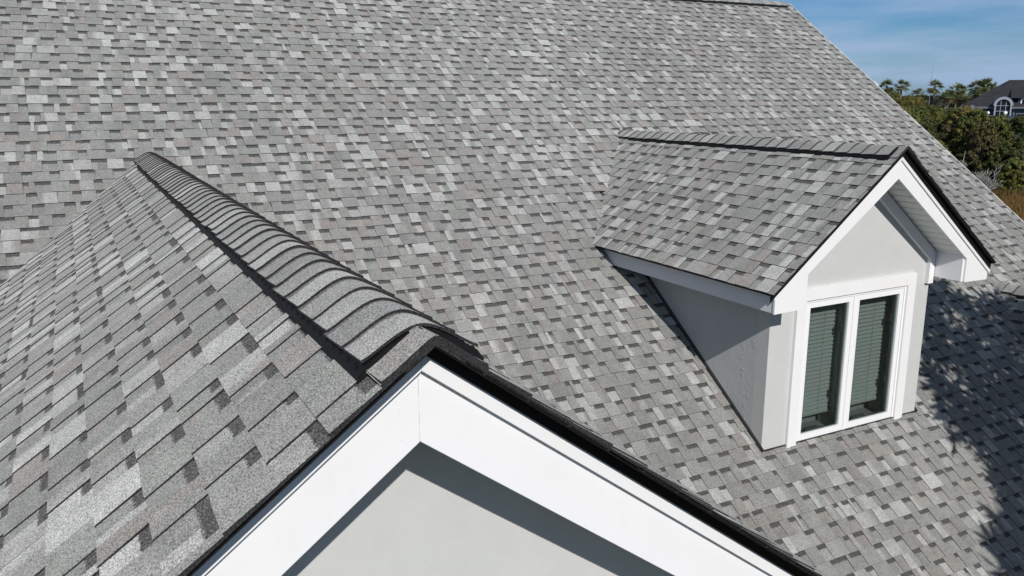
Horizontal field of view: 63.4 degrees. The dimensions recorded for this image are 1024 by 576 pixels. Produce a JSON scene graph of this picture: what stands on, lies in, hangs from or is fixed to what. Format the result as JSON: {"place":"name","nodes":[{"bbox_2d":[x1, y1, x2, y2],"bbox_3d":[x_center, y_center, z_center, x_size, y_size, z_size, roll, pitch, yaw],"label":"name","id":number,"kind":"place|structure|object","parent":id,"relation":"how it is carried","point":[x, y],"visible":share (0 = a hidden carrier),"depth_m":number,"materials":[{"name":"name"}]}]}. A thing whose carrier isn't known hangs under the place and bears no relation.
{"place":"outdoors","nodes":[
{"label":"outdoors","id":0,"kind":"place"},
{"bbox_2d":[0,0,1023,575],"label":"house","id":1,"kind":"structure","parent":0,"point":[510,286],"depth_m":7.54,"materials":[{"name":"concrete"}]},
{"bbox_2d":[785,272,916,447],"bbox_3d":[3.087,0.639,7.889,1.570,1.520,0.390,-7,15,-27],"label":"window","id":2,"kind":"structure","parent":1,"relation":"in","point":[851,342],"depth_m":7.84,"materials":[{"name":"white paint"}]},
{"bbox_2d":[767,0,1023,95],"label":"sky","id":3,"kind":"structure","parent":0,"point":[967,41],"materials":[{"name":"blue"}]},
{"label":"ground","id":4,"kind":"structure","parent":0,"visible":0},
{"bbox_2d":[879,78,894,92],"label":"palm tree","id":5,"kind":"object","parent":4,"relation":"on","point":[887,89],"visible":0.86,"depth_m":145.35,"materials":[{"name":"green plant"}]},
{"bbox_2d":[886,90,907,105],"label":"broadleaf tree","id":6,"kind":"object","parent":4,"relation":"on","point":[894,95],"visible":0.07,"depth_m":123.74,"materials":[{"name":"green plant"}]},
{"bbox_2d":[893,79,911,97],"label":"palm tree","id":7,"kind":"object","parent":4,"relation":"on","point":[900,88],"visible":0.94,"depth_m":143.23,"materials":[{"name":"green plant"}]},
{"bbox_2d":[902,106,920,122],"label":"broadleaf tree","id":8,"kind":"object","parent":4,"relation":"on","point":[911,112],"visible":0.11,"depth_m":93.28,"materials":[{"name":"green plant"}]},
{"bbox_2d":[895,93,930,121],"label":"broadleaf tree","id":9,"kind":"object","parent":4,"relation":"on","point":[912,100],"visible":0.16,"depth_m":114.37,"materials":[{"name":"green plant"}]},
{"bbox_2d":[911,88,926,99],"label":"palm tree","id":10,"kind":"object","parent":4,"relation":"on","point":[918,92],"visible":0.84,"depth_m":145.81,"materials":[{"name":"green plant"}]},
{"bbox_2d":[919,122,939,139],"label":"broadleaf tree","id":11,"kind":"object","parent":4,"relation":"on","point":[930,129],"visible":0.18,"depth_m":89.73,"materials":[{"name":"green plant"}]},
{"bbox_2d":[913,104,947,128],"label":"broadleaf tree","id":12,"kind":"object","parent":4,"relation":"on","point":[936,119],"visible":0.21,"depth_m":104.64,"materials":[{"name":"green plant"}]},
{"bbox_2d":[926,78,944,116],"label":"palm tree","id":13,"kind":"object","parent":4,"relation":"on","point":[934,91],"visible":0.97,"depth_m":135.90,"materials":[{"name":"green plant"}]},
{"bbox_2d":[898,95,973,111],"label":"woods","id":14,"kind":"object","parent":4,"relation":"on","point":[939,104],"visible":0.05,"depth_m":424.13,"materials":[{"name":"green plant"}]},
{"bbox_2d":[937,139,950,152],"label":"broadleaf tree","id":15,"kind":"object","parent":4,"relation":"on","point":[943,145],"depth_m":86.16,"materials":[{"name":"green plant"}]},
{"bbox_2d":[937,92,953,108],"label":"palm tree","id":16,"kind":"object","parent":4,"relation":"on","point":[939,99],"visible":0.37,"depth_m":134.55,"materials":[{"name":"green plant"}]},
{"bbox_2d":[940,89,956,108],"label":"palm tree","id":17,"kind":"object","parent":4,"relation":"on","point":[949,98],"visible":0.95,"depth_m":124.45,"materials":[{"name":"green plant"}]},
{"bbox_2d":[935,107,961,134],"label":"broadleaf tree","id":18,"kind":"object","parent":4,"relation":"on","point":[946,111],"visible":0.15,"depth_m":108.96,"materials":[{"name":"green plant"}]},
{"bbox_2d":[938,123,970,163],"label":"broadleaf tree","id":19,"kind":"object","parent":4,"relation":"on","point":[945,132],"visible":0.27,"depth_m":90.03,"materials":[{"name":"green plant"}]},
{"bbox_2d":[945,81,968,133],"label":"palm tree","id":20,"kind":"object","parent":4,"relation":"on","point":[960,86],"visible":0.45,"depth_m":137.75,"materials":[{"name":"green plant"}]},
{"bbox_2d":[942,105,978,153],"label":"broadleaf tree","id":21,"kind":"object","parent":4,"relation":"on","point":[957,113],"visible":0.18,"depth_m":90.73,"materials":[{"name":"green plant"}]},
{"bbox_2d":[954,88,972,119],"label":"palm tree","id":22,"kind":"object","parent":4,"relation":"on","point":[962,97],"visible":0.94,"depth_m":134.31,"materials":[{"name":"green plant"}]},
{"bbox_2d":[949,108,990,171],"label":"broadleaf tree","id":23,"kind":"object","parent":4,"relation":"on","point":[973,117],"visible":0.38,"depth_m":88.19,"materials":[{"name":"green plant"}]},
{"bbox_2d":[953,146,989,177],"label":"broadleaf tree","id":24,"kind":"object","parent":4,"relation":"on","point":[959,154],"visible":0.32,"depth_m":86.36,"materials":[{"name":"green plant"}]},
{"bbox_2d":[966,80,986,98],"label":"palm tree","id":25,"kind":"object","parent":4,"relation":"on","point":[972,85],"visible":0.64,"depth_m":143.74,"materials":[{"name":"green plant"}]},
{"bbox_2d":[971,85,988,97],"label":"palm tree","id":26,"kind":"object","parent":4,"relation":"on","point":[983,90],"visible":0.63,"depth_m":136.18,"materials":[{"name":"green plant"}]},
{"bbox_2d":[959,121,1001,185],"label":"broadleaf tree","id":27,"kind":"object","parent":4,"relation":"on","point":[977,139],"visible":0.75,"depth_m":85.14,"materials":[{"name":"green plant"}]},
{"bbox_2d":[975,77,993,94],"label":"palm tree","id":28,"kind":"object","parent":4,"relation":"on","point":[985,81],"visible":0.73,"depth_m":141.73,"materials":[{"name":"green plant"}]},
{"bbox_2d":[973,165,1002,189],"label":"bare tree","id":29,"kind":"object","parent":4,"relation":"on","point":[986,180],"visible":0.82,"depth_m":79.86,"materials":[{"name":"grey plant"}]},
{"bbox_2d":[960,80,1023,183],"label":"neighbour house","id":30,"kind":"structure","parent":4,"relation":"on","point":[1006,98],"depth_m":95.87,"materials":[{"name":"grey"}]},
{"bbox_2d":[993,97,1012,115],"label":"arched window","id":31,"kind":"structure","parent":30,"relation":"in","point":[1002,104],"depth_m":94.26,"materials":[{"name":"white glass"}]},
{"bbox_2d":[970,135,1015,188],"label":"broadleaf tree","id":32,"kind":"object","parent":4,"relation":"on","point":[1006,153],"visible":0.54,"depth_m":85.19,"materials":[{"name":"green plant"}]},
{"bbox_2d":[979,114,1016,178],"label":"broadleaf tree","id":33,"kind":"object","parent":4,"relation":"on","point":[999,121],"visible":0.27,"depth_m":86.59,"materials":[{"name":"green plant"}]},
{"bbox_2d":[988,186,1023,220],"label":"marsh grass","id":34,"kind":"structure","parent":4,"relation":"on","point":[1013,202],"depth_m":77.52,"materials":[{"name":"brown plant"}]},
{"bbox_2d":[996,157,1023,193],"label":"broadleaf tree","id":35,"kind":"object","parent":4,"relation":"on","point":[1007,171],"visible":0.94,"depth_m":83.05,"materials":[{"name":"green plant"}]},
{"bbox_2d":[998,115,1023,185],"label":"broadleaf tree","id":36,"kind":"object","parent":4,"relation":"on","point":[1019,147],"visible":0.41,"depth_m":86.02,"materials":[{"name":"green plant"}]},
{"bbox_2d":[1008,124,1023,150],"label":"palm tree","id":37,"kind":"object","parent":4,"relation":"on","point":[1018,130],"visible":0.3,"depth_m":86.73,"materials":[{"name":"green plant"}]}
]}

